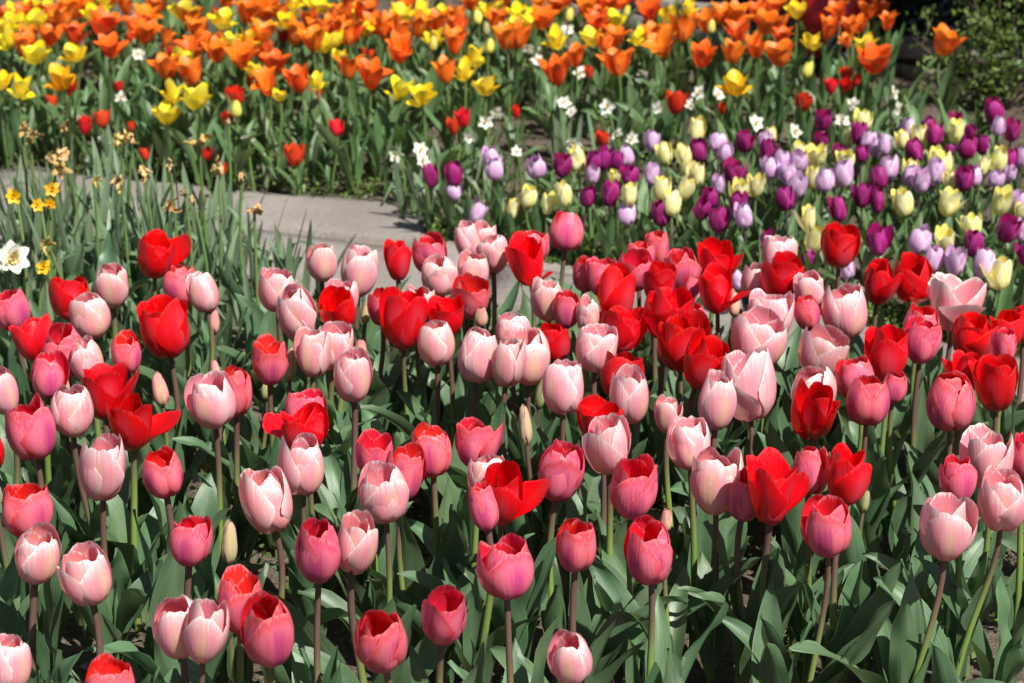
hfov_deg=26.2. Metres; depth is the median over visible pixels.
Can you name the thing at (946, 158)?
cream tulip
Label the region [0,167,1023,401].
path
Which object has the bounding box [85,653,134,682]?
rose tulip
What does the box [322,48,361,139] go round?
yellow tulip
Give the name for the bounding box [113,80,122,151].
scarlet tulip
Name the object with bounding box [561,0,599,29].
orange tulip
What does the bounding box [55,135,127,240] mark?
daffodil clump
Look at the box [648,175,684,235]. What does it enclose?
cream tulip
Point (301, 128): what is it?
leafy tulip
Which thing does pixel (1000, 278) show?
cream tulip
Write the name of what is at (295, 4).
yellow tulip
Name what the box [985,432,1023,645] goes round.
rose tulip
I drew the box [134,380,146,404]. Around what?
leafy tulip
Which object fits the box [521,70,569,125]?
leafy tulip
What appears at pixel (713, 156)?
leafy tulip
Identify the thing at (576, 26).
leafy tulip
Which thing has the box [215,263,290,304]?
leafy tulip
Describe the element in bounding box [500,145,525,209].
white daffodil
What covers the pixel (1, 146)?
leafy tulip
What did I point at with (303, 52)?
leafy tulip
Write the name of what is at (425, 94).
yellow tulip
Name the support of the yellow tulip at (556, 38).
on the ground
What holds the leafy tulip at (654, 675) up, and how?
on the ground
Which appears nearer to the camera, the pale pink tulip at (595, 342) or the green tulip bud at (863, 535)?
the green tulip bud at (863, 535)
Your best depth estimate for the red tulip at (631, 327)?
3.60 m
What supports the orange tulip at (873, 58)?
on the ground
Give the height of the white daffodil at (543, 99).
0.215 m
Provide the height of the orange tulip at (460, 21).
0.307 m
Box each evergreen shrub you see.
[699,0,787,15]
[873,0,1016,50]
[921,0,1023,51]
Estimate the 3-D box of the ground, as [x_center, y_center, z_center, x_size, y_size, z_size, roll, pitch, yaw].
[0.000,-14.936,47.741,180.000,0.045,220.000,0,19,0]
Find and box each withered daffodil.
[0,120,33,244]
[0,130,43,228]
[20,160,86,278]
[21,150,79,277]
[22,119,81,238]
[39,235,62,315]
[53,147,78,254]
[92,174,118,343]
[110,174,139,322]
[113,132,169,211]
[115,133,164,215]
[118,129,130,243]
[130,158,177,260]
[134,165,153,248]
[144,197,181,296]
[160,188,197,331]
[183,133,270,260]
[188,194,224,371]
[203,155,238,326]
[221,117,232,239]
[229,171,252,340]
[234,203,262,329]
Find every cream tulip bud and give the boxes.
[211,519,268,682]
[252,347,296,438]
[361,301,399,433]
[504,404,562,562]
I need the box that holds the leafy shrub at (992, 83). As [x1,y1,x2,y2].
[899,0,1023,115]
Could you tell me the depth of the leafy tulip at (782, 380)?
3.79 m
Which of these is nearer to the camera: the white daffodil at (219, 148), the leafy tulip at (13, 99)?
the white daffodil at (219, 148)
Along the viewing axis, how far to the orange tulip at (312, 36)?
6.16 m
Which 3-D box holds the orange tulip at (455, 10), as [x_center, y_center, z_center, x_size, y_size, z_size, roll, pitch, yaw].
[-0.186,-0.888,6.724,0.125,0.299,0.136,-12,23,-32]
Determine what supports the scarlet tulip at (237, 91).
on the ground
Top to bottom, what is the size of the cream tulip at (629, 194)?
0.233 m
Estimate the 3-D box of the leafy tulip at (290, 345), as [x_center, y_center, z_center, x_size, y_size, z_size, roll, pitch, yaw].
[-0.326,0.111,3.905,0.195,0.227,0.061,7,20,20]
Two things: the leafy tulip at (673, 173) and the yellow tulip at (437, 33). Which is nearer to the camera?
the leafy tulip at (673, 173)
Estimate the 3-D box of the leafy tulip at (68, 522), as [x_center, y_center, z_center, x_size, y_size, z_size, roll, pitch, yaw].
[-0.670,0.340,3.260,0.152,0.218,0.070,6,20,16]
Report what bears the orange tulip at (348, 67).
on the ground
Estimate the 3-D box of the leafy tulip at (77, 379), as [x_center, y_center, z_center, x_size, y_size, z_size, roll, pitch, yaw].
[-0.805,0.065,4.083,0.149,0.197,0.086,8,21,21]
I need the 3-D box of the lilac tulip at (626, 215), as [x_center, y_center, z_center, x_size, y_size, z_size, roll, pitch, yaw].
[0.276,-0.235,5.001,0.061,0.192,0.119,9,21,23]
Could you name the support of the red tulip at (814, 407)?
on the ground
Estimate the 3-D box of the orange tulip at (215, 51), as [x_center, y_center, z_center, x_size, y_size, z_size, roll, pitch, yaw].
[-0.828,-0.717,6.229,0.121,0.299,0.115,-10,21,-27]
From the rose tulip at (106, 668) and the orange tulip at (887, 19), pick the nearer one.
the rose tulip at (106, 668)
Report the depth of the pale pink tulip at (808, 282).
3.78 m
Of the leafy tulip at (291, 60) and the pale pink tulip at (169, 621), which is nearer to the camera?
the pale pink tulip at (169, 621)
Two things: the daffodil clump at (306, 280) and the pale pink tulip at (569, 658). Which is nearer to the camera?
the pale pink tulip at (569, 658)
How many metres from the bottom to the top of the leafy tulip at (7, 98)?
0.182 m
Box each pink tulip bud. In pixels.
[50,380,101,548]
[127,371,211,556]
[176,308,232,443]
[192,359,241,519]
[291,339,366,443]
[409,306,535,417]
[589,508,687,665]
[727,288,739,448]
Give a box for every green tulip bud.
[225,384,280,541]
[473,21,513,86]
[507,379,580,534]
[838,490,911,669]
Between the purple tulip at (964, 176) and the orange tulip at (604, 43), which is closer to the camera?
the purple tulip at (964, 176)
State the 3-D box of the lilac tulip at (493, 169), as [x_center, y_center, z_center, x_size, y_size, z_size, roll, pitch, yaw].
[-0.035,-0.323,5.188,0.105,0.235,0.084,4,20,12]
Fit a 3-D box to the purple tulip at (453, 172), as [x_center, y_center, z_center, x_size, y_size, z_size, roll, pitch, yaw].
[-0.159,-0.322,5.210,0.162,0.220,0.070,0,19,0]
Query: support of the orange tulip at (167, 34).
on the ground
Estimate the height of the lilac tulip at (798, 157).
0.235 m
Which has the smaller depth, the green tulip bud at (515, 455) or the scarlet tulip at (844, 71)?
the green tulip bud at (515, 455)
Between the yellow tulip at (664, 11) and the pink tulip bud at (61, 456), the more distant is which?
the yellow tulip at (664, 11)
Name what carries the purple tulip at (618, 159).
on the ground
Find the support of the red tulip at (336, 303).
on the ground
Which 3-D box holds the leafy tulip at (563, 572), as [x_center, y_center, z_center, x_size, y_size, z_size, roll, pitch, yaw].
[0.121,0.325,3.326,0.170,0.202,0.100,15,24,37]
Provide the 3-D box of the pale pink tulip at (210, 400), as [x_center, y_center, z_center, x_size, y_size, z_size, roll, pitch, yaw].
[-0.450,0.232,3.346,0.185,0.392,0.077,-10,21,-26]
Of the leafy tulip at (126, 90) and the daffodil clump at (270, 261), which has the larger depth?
the leafy tulip at (126, 90)
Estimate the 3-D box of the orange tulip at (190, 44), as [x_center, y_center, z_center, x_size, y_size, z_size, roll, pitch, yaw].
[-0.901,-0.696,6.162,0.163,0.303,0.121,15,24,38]
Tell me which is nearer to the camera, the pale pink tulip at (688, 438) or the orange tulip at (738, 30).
the pale pink tulip at (688, 438)
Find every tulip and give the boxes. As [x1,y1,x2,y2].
[0,5,11,67]
[0,14,56,75]
[0,20,23,92]
[0,70,19,168]
[0,72,54,168]
[0,81,61,120]
[0,84,44,107]
[0,97,9,159]
[0,257,55,302]
[0,261,39,292]
[0,288,76,404]
[0,299,82,404]
[0,328,9,365]
[0,334,11,368]
[0,350,102,539]
[0,366,22,512]
[0,393,55,633]
[0,414,70,484]
[0,439,28,622]
[0,463,77,557]
[0,482,70,682]
[0,556,40,617]
[0,633,31,682]
[1,11,24,63]
[3,30,39,113]
[3,40,52,132]
[3,67,28,114]
[3,83,88,151]
[4,96,16,117]
[4,414,64,441]
[6,0,26,11]
[8,339,18,370]
[9,47,62,80]
[9,70,28,119]
[9,313,52,460]
[11,0,34,65]
[11,22,54,98]
[14,522,85,682]
[21,0,63,42]
[21,90,63,122]
[22,94,73,162]
[23,7,62,61]
[26,282,94,323]
[27,23,68,101]
[29,60,80,158]
[32,670,40,682]
[35,0,90,60]
[36,0,62,54]
[38,94,61,165]
[38,544,71,648]
[40,43,86,104]
[41,240,84,290]
[42,322,110,446]
[43,21,100,85]
[43,541,111,682]
[48,90,82,170]
[48,276,112,439]
[48,384,148,563]
[48,649,61,682]
[49,6,94,65]
[49,493,111,640]
[54,316,108,381]
[55,88,71,142]
[56,0,98,57]
[56,103,118,161]
[58,69,94,124]
[59,80,99,140]
[60,109,109,158]
[61,362,142,559]
[63,335,149,522]
[65,321,109,358]
[69,291,112,448]
[70,77,121,125]
[70,79,76,150]
[71,329,172,528]
[71,663,180,682]
[73,391,180,631]
[75,262,144,384]
[76,114,103,174]
[76,548,167,660]
[77,76,147,132]
[78,433,162,602]
[79,2,125,80]
[79,3,110,53]
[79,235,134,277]
[81,67,134,120]
[83,109,110,167]
[83,227,151,356]
[85,5,148,82]
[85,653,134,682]
[86,73,131,127]
[86,515,233,682]
[88,0,125,72]
[93,31,149,101]
[101,551,184,682]
[103,301,156,392]
[108,277,163,333]
[109,0,125,67]
[111,0,176,59]
[112,80,157,123]
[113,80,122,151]
[113,99,156,160]
[115,18,170,92]
[118,13,148,79]
[119,93,154,156]
[119,121,137,178]
[122,0,174,53]
[122,303,147,402]
[125,32,135,89]
[126,54,166,103]
[126,295,139,339]
[129,115,189,164]
[130,237,157,305]
[130,317,200,346]
[131,0,141,11]
[131,3,163,63]
[132,70,161,107]
[133,445,276,662]
[134,143,179,176]
[134,254,220,320]
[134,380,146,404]
[135,264,228,460]
[136,294,198,505]
[137,229,190,430]
[139,52,180,133]
[139,78,197,178]
[141,27,177,90]
[144,43,157,100]
[146,46,195,119]
[146,98,182,182]
[146,469,230,553]
[151,25,178,87]
[152,271,218,475]
[152,594,191,682]
[154,6,213,68]
[157,4,176,57]
[157,82,215,185]
[158,19,184,45]
[161,44,189,97]
[162,0,171,21]
[167,0,202,38]
[171,35,223,101]
[173,35,216,94]
[173,333,340,558]
[174,26,218,55]
[174,54,209,125]
[179,111,219,176]
[179,124,231,163]
[179,658,213,682]
[182,86,245,153]
[184,16,226,83]
[184,369,265,570]
[184,596,228,682]
[187,305,247,368]
[188,52,211,86]
[188,319,222,369]
[189,514,249,591]
[189,564,261,682]
[191,553,225,676]
[195,0,215,27]
[196,145,217,191]
[197,365,259,563]
[198,29,234,113]
[199,35,242,113]
[201,31,240,85]
[202,320,251,372]
[205,7,237,74]
[206,80,252,148]
[209,38,267,115]
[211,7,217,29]
[212,110,233,162]
[214,93,290,125]
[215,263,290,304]
[216,0,244,37]
[216,310,287,419]
[217,61,271,162]
[218,161,240,190]
[219,0,237,64]
[219,81,275,123]
[221,39,293,124]
[222,53,242,79]
[224,27,283,105]
[225,85,243,140]
[225,88,309,190]
[228,99,303,168]
[228,106,284,180]
[230,94,255,142]
[230,257,267,293]
[233,465,360,674]
[234,293,287,349]
[235,0,264,76]
[238,66,291,173]
[239,18,275,67]
[240,591,293,682]
[244,48,292,149]
[247,17,280,89]
[247,73,257,108]
[248,380,333,457]
[253,256,318,312]
[255,0,280,66]
[258,267,306,403]
[260,517,341,682]
[261,0,302,82]
[262,402,412,608]
[267,107,338,136]
[267,311,283,399]
[268,509,469,682]
[272,124,323,181]
[272,338,319,389]
[273,375,336,406]
[274,9,298,90]
[274,287,414,429]
[275,0,304,59]
[275,16,319,110]
[275,142,304,195]
[277,29,287,83]
[277,283,344,415]
[277,433,326,636]
[279,46,319,105]
[279,285,373,421]
[282,63,325,174]
[282,388,337,535]
[286,113,335,166]
[288,52,334,108]
[288,242,359,377]
[289,326,381,519]
[290,16,343,79]
[292,7,319,60]
[293,24,354,116]
[294,34,356,107]
[297,460,408,678]
[298,7,310,26]
[301,0,318,59]
[301,71,347,171]
[302,0,331,61]
[307,95,365,172]
[308,13,357,69]
[309,96,361,172]
[310,88,321,101]
[310,112,349,189]
[311,118,343,195]
[314,120,371,194]
[314,289,318,320]
[314,483,412,608]
[315,29,361,119]
[317,301,378,343]
[318,239,414,359]
[318,321,358,461]
[319,0,353,46]
[319,278,373,398]
[320,347,372,512]
[322,0,337,16]
[322,6,355,59]
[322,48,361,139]
[322,372,391,443]
[323,15,376,80]
[326,399,423,480]
[327,20,390,91]
[328,54,379,115]
[328,54,406,122]
[332,2,358,50]
[333,493,383,592]
[334,54,364,146]
[335,13,369,80]
[338,428,476,670]
[339,105,396,167]
[341,242,398,361]
[343,0,382,56]
[344,98,368,145]
[351,3,364,46]
[352,325,397,433]
[353,609,407,682]
[355,21,387,103]
[355,56,393,166]
[356,10,389,100]
[357,30,414,109]
[359,276,410,330]
[359,402,460,449]
[360,319,454,525]
[361,0,378,44]
[361,47,366,89]
[362,102,416,146]
[362,110,394,181]
[363,107,405,191]
[364,82,421,133]
[365,442,477,660]
[367,74,422,182]
[368,15,409,101]
[368,49,374,104]
[375,1,421,61]
[377,339,458,421]
[378,73,442,132]
[379,286,450,501]
[382,10,407,69]
[383,17,413,107]
[389,345,400,359]
[390,2,440,76]
[391,82,464,186]
[392,125,489,205]
[394,589,483,682]
[396,0,422,55]
[396,63,437,143]
[396,293,490,446]
[397,163,444,231]
[397,454,503,682]
[398,359,415,414]
[406,284,444,479]
[407,8,435,77]
[407,231,460,364]
[407,417,534,578]
[409,0,430,59]
[409,584,488,682]
[411,160,478,227]
[411,421,475,672]
[412,8,471,68]
[412,27,444,117]
[413,54,457,150]
[418,25,468,103]
[420,253,460,421]
[420,408,442,511]
[428,3,449,57]
[430,144,477,215]
[433,0,444,7]
[434,183,461,238]
[437,0,486,28]
[437,433,525,554]
[442,107,478,183]
[442,481,539,682]
[444,2,477,79]
[444,13,474,74]
[444,13,492,69]
[445,117,463,183]
[446,57,496,103]
[446,336,545,537]
[447,533,556,682]
[449,55,481,154]
[449,326,507,542]
[451,272,494,411]
[453,75,511,152]
[454,220,491,348]
[454,249,488,376]
[455,44,501,133]
[455,191,499,222]
[456,70,517,128]
[456,460,555,672]
[461,0,482,69]
[461,0,486,38]
[462,140,502,194]
[463,167,502,207]
[464,311,540,471]
[467,6,531,99]
[471,0,504,57]
[471,102,504,145]
[472,234,539,417]
[473,156,514,232]
[474,220,519,344]
[476,134,511,172]
[481,145,519,222]
[482,386,550,415]
[486,180,502,217]
[488,518,646,682]
[489,17,532,105]
[489,22,538,118]
[495,0,510,53]
[495,144,526,186]
[498,7,565,95]
[498,14,542,92]
[499,114,536,161]
[502,198,540,243]
[502,327,559,538]
[503,53,573,154]
[505,231,552,407]
[506,0,528,18]
[506,0,543,68]
[507,0,532,7]
[511,4,559,93]
[511,104,543,178]
[516,153,555,228]
[519,190,580,259]
[519,284,538,324]
[521,23,567,85]
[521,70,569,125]
[521,183,572,241]
[522,276,600,410]
[523,168,554,202]
[524,17,562,73]
[524,230,578,358]
[524,289,598,440]
[526,0,572,56]
[531,322,569,530]
[531,364,550,398]
[533,492,622,613]
[536,358,600,521]
[537,25,582,52]
[538,151,597,211]
[538,438,596,682]
[539,170,585,192]
[540,363,663,541]
[541,42,609,136]
[543,0,578,37]
[546,0,565,52]
[546,15,582,51]
[546,185,618,257]
[547,0,564,26]
[547,629,592,682]
[548,210,600,310]
[551,277,600,309]
[554,180,582,265]
[555,163,607,253]
[558,42,587,93]
[558,150,604,239]
[560,305,648,449]
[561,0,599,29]
[561,4,583,38]
[563,64,589,98]
[565,145,598,218]
[565,294,598,451]
[565,395,633,628]
[566,135,600,186]
[568,255,596,360]
[568,571,667,674]
[571,256,616,390]
[573,0,595,87]
[574,144,613,220]
[575,323,647,476]
[576,351,660,534]
[579,7,624,49]
[579,24,635,101]
[579,25,624,79]
[579,262,635,399]
[580,47,646,139]
[580,413,639,590]
[582,128,627,171]
[583,129,608,179]
[584,10,612,81]
[584,65,602,130]
[585,33,615,122]
[585,76,661,130]
[586,535,729,616]
[587,4,640,81]
[589,94,641,143]
[591,178,635,259]
[592,453,688,682]
[593,81,663,152]
[595,169,608,208]
[596,8,639,94]
[596,150,637,209]
[596,164,642,231]
[597,260,677,464]
[598,0,631,36]
[599,28,658,105]
[599,248,659,418]
[604,0,638,49]
[606,182,649,256]
[608,169,637,236]
[613,96,693,145]
[613,511,619,533]
[614,115,648,165]
[615,7,637,26]
[616,145,636,210]
[617,201,653,245]
[619,175,656,228]
[621,0,633,47]
[624,20,683,114]
[624,515,728,682]
[626,241,654,336]
[627,0,662,64]
[628,26,690,109]
[631,51,663,88]
[631,130,657,181]
[632,5,679,86]
[632,331,651,384]
[636,20,646,28]
[636,211,676,233]
[637,129,661,187]
[637,161,673,223]
[638,78,687,118]
[639,23,676,102]
[639,141,689,190]
[639,246,725,391]
[641,42,663,69]
[642,199,695,248]
[643,189,681,250]
[643,287,700,509]
[644,230,703,307]
[645,393,726,569]
[645,662,661,682]
[647,302,717,445]
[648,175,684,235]
[649,275,698,399]
[653,309,711,531]
[654,0,684,40]
[656,160,718,215]
[659,42,691,80]
[661,163,706,182]
[662,648,683,682]
[666,90,688,168]
[666,415,745,647]
[667,10,700,91]
[667,446,761,682]
[667,652,682,678]
[669,328,746,515]
[670,345,775,564]
[671,142,710,217]
[672,369,746,595]
[674,161,711,242]
[675,197,710,262]
[676,175,703,236]
[677,137,727,186]
[677,466,808,682]
[678,0,700,87]
[686,6,715,86]
[687,39,717,117]
[687,206,737,242]
[687,447,809,682]
[688,115,716,198]
[688,176,752,255]
[689,98,765,141]
[691,1,751,74]
[692,187,738,239]
[693,173,724,238]
[697,237,743,341]
[699,132,726,195]
[699,262,750,432]
[703,38,752,128]
[704,106,777,179]
[706,184,729,209]
[708,101,725,155]
[709,0,768,97]
[710,149,721,175]
[710,305,786,534]
[714,69,751,144]
[715,494,896,682]
[716,117,757,172]
[716,232,757,292]
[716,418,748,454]
[717,141,733,206]
[719,17,754,80]
[721,156,752,207]
[729,190,755,273]
[731,172,772,252]
[733,71,778,138]
[734,201,758,272]
[736,129,777,208]
[737,226,774,264]
[737,288,794,448]
[738,262,765,314]
[741,129,776,196]
[742,0,772,77]
[742,13,765,52]
[742,65,793,119]
[742,216,804,244]
[743,235,799,365]
[745,30,774,104]
[746,0,802,81]
[748,159,806,231]
[748,209,789,246]
[750,7,794,80]
[750,157,779,231]
[751,98,810,163]
[751,155,769,228]
[752,126,789,192]
[752,578,812,682]
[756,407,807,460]
[759,138,779,214]
[760,26,807,106]
[760,251,804,407]
[760,446,856,682]
[762,148,789,203]
[763,12,794,89]
[763,38,808,140]
[767,365,836,576]
[768,376,848,576]
[771,536,816,651]
[772,0,811,87]
[773,363,829,433]
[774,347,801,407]
[775,184,803,242]
[777,294,831,441]
[778,148,811,231]
[781,324,849,449]
[783,31,822,107]
[783,99,812,172]
[785,170,828,241]
[789,15,805,55]
[789,96,807,127]
[789,492,977,682]
[791,139,807,153]
[793,269,823,303]
[793,443,902,682]
[794,203,815,262]
[795,91,812,122]
[796,0,873,78]
[797,164,823,226]
[800,14,846,105]
[801,225,834,285]
[801,246,820,272]
[803,89,874,159]
[803,121,867,201]
[803,142,850,206]
[804,142,858,219]
[809,108,833,167]
[810,210,827,272]
[813,130,832,195]
[814,78,838,146]
[814,167,850,226]
[818,0,848,65]
[818,406,848,452]
[819,221,860,324]
[819,250,835,289]
[821,15,863,79]
[821,282,867,432]
[824,32,854,114]
[824,158,857,198]
[824,189,869,222]
[824,195,865,270]
[824,222,900,315]
[824,261,854,291]
[828,159,853,224]
[831,355,874,565]
[831,375,918,558]
[832,148,854,211]
[837,59,872,106]
[838,165,891,227]
[838,410,908,538]
[839,66,853,113]
[839,180,872,271]
[840,76,853,114]
[842,554,946,679]
[843,126,862,165]
[848,191,888,230]
[848,324,911,551]
[849,144,869,228]
[849,258,902,358]
[851,31,891,94]
[852,13,896,77]
[852,224,895,259]
[853,0,890,50]
[853,72,862,109]
[853,107,893,183]
[854,0,892,82]
[854,130,877,208]
[856,41,908,131]
[862,530,996,659]
[866,186,907,258]
[870,104,939,159]
[870,136,893,190]
[873,111,904,159]
[873,371,946,557]
[873,465,1023,681]
[877,133,903,199]
[878,10,904,89]
[879,155,901,228]
[880,57,936,102]
[884,85,921,123]
[885,186,907,230]
[885,251,943,374]
[886,117,930,178]
[886,212,908,255]
[887,244,902,305]
[888,163,920,244]
[889,158,919,234]
[890,455,980,570]
[891,165,945,235]
[891,187,922,263]
[893,82,931,122]
[893,350,979,492]
[894,129,925,189]
[896,115,936,193]
[898,123,937,199]
[898,302,953,485]
[898,363,925,459]
[899,144,967,221]
[900,136,941,223]
[903,371,923,388]
[904,122,960,198]
[904,220,938,254]
[904,315,988,498]
[906,224,931,307]
[907,370,975,565]
[909,216,952,245]
[913,157,944,240]
[913,555,1023,682]
[917,245,965,305]
[917,454,993,652]
[918,23,986,124]
[923,149,955,224]
[924,123,980,193]
[925,272,986,465]
[928,169,966,239]
[931,217,963,273]
[931,637,961,682]
[932,212,996,277]
[933,186,968,272]
[934,223,988,284]
[938,98,985,132]
[938,110,990,148]
[938,144,958,188]
[940,119,977,165]
[942,257,980,280]
[944,243,966,342]
[947,555,1004,622]
[948,111,963,152]
[948,117,968,187]
[951,311,1023,453]
[952,164,977,251]
[954,184,1021,253]
[954,423,1013,680]
[957,135,990,209]
[958,101,1000,158]
[958,163,991,215]
[963,232,997,272]
[963,679,1004,682]
[964,229,995,303]
[965,247,995,319]
[967,156,994,232]
[968,353,1018,532]
[969,529,1013,584]
[972,212,1022,296]
[974,309,1023,440]
[976,134,991,205]
[976,327,1016,444]
[980,147,1023,195]
[980,164,1017,216]
[980,255,1023,318]
[981,169,1014,251]
[983,96,1007,159]
[984,201,1023,259]
[985,189,1023,259]
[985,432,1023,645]
[987,144,1007,187]
[988,115,1023,183]
[989,242,1023,309]
[997,116,1020,147]
[1001,305,1023,436]
[1001,535,1023,556]
[1007,146,1023,218]
[1012,217,1023,309]
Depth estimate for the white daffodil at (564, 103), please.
5.88 m
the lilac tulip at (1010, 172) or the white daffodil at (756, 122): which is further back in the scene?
the white daffodil at (756, 122)
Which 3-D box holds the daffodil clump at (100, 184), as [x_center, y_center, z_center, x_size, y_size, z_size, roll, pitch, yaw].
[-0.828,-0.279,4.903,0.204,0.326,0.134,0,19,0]
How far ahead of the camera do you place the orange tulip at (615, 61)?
6.03 m
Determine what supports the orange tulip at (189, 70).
on the ground
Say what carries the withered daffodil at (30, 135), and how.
on the ground
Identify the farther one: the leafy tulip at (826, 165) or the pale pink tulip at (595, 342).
the leafy tulip at (826, 165)
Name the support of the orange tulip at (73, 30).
on the ground
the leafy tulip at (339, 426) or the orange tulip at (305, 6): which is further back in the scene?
the orange tulip at (305, 6)
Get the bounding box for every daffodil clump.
[0,144,32,247]
[0,162,60,249]
[0,167,78,253]
[0,168,55,238]
[0,176,46,243]
[0,177,68,247]
[0,190,38,242]
[0,196,55,269]
[0,229,104,305]
[1,233,76,290]
[3,190,47,273]
[5,145,64,227]
[5,152,116,230]
[10,192,81,277]
[19,172,97,249]
[20,241,32,288]
[21,201,101,344]
[27,169,86,231]
[27,190,97,246]
[45,160,95,238]
[52,198,93,276]
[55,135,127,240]
[58,209,110,251]
[67,168,109,268]
[68,190,132,225]
[69,178,129,270]
[71,182,135,321]
[75,183,169,245]
[82,139,104,177]
[82,213,119,241]
[85,198,145,322]
[87,144,152,226]
[87,204,140,305]
[92,137,136,243]
[93,148,178,213]
[100,193,179,281]
[103,221,193,312]
[108,139,128,216]
[108,180,189,267]
[114,192,156,321]
[120,190,197,266]
[121,212,172,325]
[124,198,250,323]
[141,182,165,232]
[148,159,230,265]
[151,174,198,259]
[161,159,218,235]
[164,190,205,256]
[169,152,206,240]
[178,150,224,269]
[178,169,268,268]
[186,240,236,323]
[189,205,262,307]
[196,213,245,331]
[198,184,243,257]
[202,223,297,320]
[206,221,248,311]
[228,206,314,267]
[231,192,289,294]
[260,210,319,288]
[265,233,301,281]
[272,221,357,303]
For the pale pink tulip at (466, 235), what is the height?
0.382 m
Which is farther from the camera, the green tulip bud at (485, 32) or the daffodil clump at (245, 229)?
the green tulip bud at (485, 32)
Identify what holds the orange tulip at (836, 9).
on the ground
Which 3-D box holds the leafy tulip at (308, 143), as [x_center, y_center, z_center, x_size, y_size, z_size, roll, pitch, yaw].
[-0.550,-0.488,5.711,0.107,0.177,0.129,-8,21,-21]
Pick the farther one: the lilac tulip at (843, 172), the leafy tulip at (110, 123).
the leafy tulip at (110, 123)
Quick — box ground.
[0,0,1023,682]
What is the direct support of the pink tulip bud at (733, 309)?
on the ground
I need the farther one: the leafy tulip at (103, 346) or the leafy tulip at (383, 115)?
the leafy tulip at (383, 115)
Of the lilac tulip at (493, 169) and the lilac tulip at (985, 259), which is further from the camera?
the lilac tulip at (493, 169)
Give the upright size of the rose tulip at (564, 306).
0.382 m
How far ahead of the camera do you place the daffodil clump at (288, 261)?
4.55 m
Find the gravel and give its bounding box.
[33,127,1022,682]
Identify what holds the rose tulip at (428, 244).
on the ground
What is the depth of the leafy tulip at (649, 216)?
5.09 m
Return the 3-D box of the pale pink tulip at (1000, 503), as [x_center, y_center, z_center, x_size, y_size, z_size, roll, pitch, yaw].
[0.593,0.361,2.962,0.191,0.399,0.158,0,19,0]
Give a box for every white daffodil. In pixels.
[0,239,29,382]
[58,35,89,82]
[81,91,127,166]
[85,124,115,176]
[117,47,144,105]
[212,125,250,183]
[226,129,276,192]
[382,142,405,203]
[394,154,430,220]
[396,142,438,218]
[456,131,481,200]
[465,115,492,176]
[470,107,503,166]
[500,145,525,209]
[505,44,533,111]
[526,54,545,121]
[528,47,546,112]
[550,96,572,168]
[551,25,573,71]
[552,106,581,177]
[564,37,588,103]
[566,138,587,205]
[569,66,600,135]
[587,98,621,172]
[601,128,625,183]
[607,131,639,189]
[626,70,655,118]
[635,101,664,174]
[675,98,696,171]
[687,85,703,141]
[701,85,724,160]
[741,114,778,193]
[787,123,802,153]
[827,113,853,167]
[830,97,860,163]
[871,85,901,156]
[873,101,902,171]
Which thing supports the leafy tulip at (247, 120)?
on the ground
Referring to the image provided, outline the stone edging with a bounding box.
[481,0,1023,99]
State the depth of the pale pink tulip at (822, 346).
3.50 m
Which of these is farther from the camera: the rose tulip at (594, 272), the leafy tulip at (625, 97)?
the leafy tulip at (625, 97)
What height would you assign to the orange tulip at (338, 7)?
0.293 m
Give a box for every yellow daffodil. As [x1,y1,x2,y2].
[0,260,53,355]
[4,198,51,299]
[5,188,45,332]
[40,182,58,298]
[44,197,63,318]
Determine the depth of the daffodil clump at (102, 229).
4.50 m
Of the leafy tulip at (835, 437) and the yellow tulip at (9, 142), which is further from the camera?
the yellow tulip at (9, 142)
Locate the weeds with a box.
[0,24,1023,682]
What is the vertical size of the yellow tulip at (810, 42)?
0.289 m
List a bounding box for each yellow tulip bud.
[213,99,265,189]
[403,35,451,121]
[450,37,525,116]
[458,10,514,73]
[543,6,588,70]
[622,5,648,82]
[698,19,730,109]
[770,61,842,142]
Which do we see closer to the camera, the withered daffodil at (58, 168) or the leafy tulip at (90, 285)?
the leafy tulip at (90, 285)
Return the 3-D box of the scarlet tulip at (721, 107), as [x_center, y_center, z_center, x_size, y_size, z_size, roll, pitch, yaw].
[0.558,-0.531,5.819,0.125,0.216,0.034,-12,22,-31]
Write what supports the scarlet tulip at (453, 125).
on the ground
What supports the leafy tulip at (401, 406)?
on the ground
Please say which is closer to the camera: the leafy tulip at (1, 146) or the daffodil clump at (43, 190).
the daffodil clump at (43, 190)
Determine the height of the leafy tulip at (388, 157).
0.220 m
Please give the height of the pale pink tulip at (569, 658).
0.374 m
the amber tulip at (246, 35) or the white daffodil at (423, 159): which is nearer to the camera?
the white daffodil at (423, 159)
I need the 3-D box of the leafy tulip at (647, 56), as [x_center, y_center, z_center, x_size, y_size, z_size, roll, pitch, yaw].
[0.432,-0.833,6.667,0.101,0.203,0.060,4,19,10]
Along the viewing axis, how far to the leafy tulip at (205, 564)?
3.15 m
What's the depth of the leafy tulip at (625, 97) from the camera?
6.17 m
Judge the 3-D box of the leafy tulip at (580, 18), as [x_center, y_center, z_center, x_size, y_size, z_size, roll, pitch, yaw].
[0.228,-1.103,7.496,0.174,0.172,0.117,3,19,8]
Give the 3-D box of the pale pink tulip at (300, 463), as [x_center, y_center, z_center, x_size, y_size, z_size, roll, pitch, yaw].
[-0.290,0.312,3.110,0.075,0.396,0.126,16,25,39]
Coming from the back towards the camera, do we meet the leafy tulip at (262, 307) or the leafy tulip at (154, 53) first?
the leafy tulip at (154, 53)
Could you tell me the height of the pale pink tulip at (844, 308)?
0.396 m
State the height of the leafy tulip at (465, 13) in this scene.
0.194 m
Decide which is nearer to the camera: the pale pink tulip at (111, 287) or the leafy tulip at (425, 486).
the leafy tulip at (425, 486)
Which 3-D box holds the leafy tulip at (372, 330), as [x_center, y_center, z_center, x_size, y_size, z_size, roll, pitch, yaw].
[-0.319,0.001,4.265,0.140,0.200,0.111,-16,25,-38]

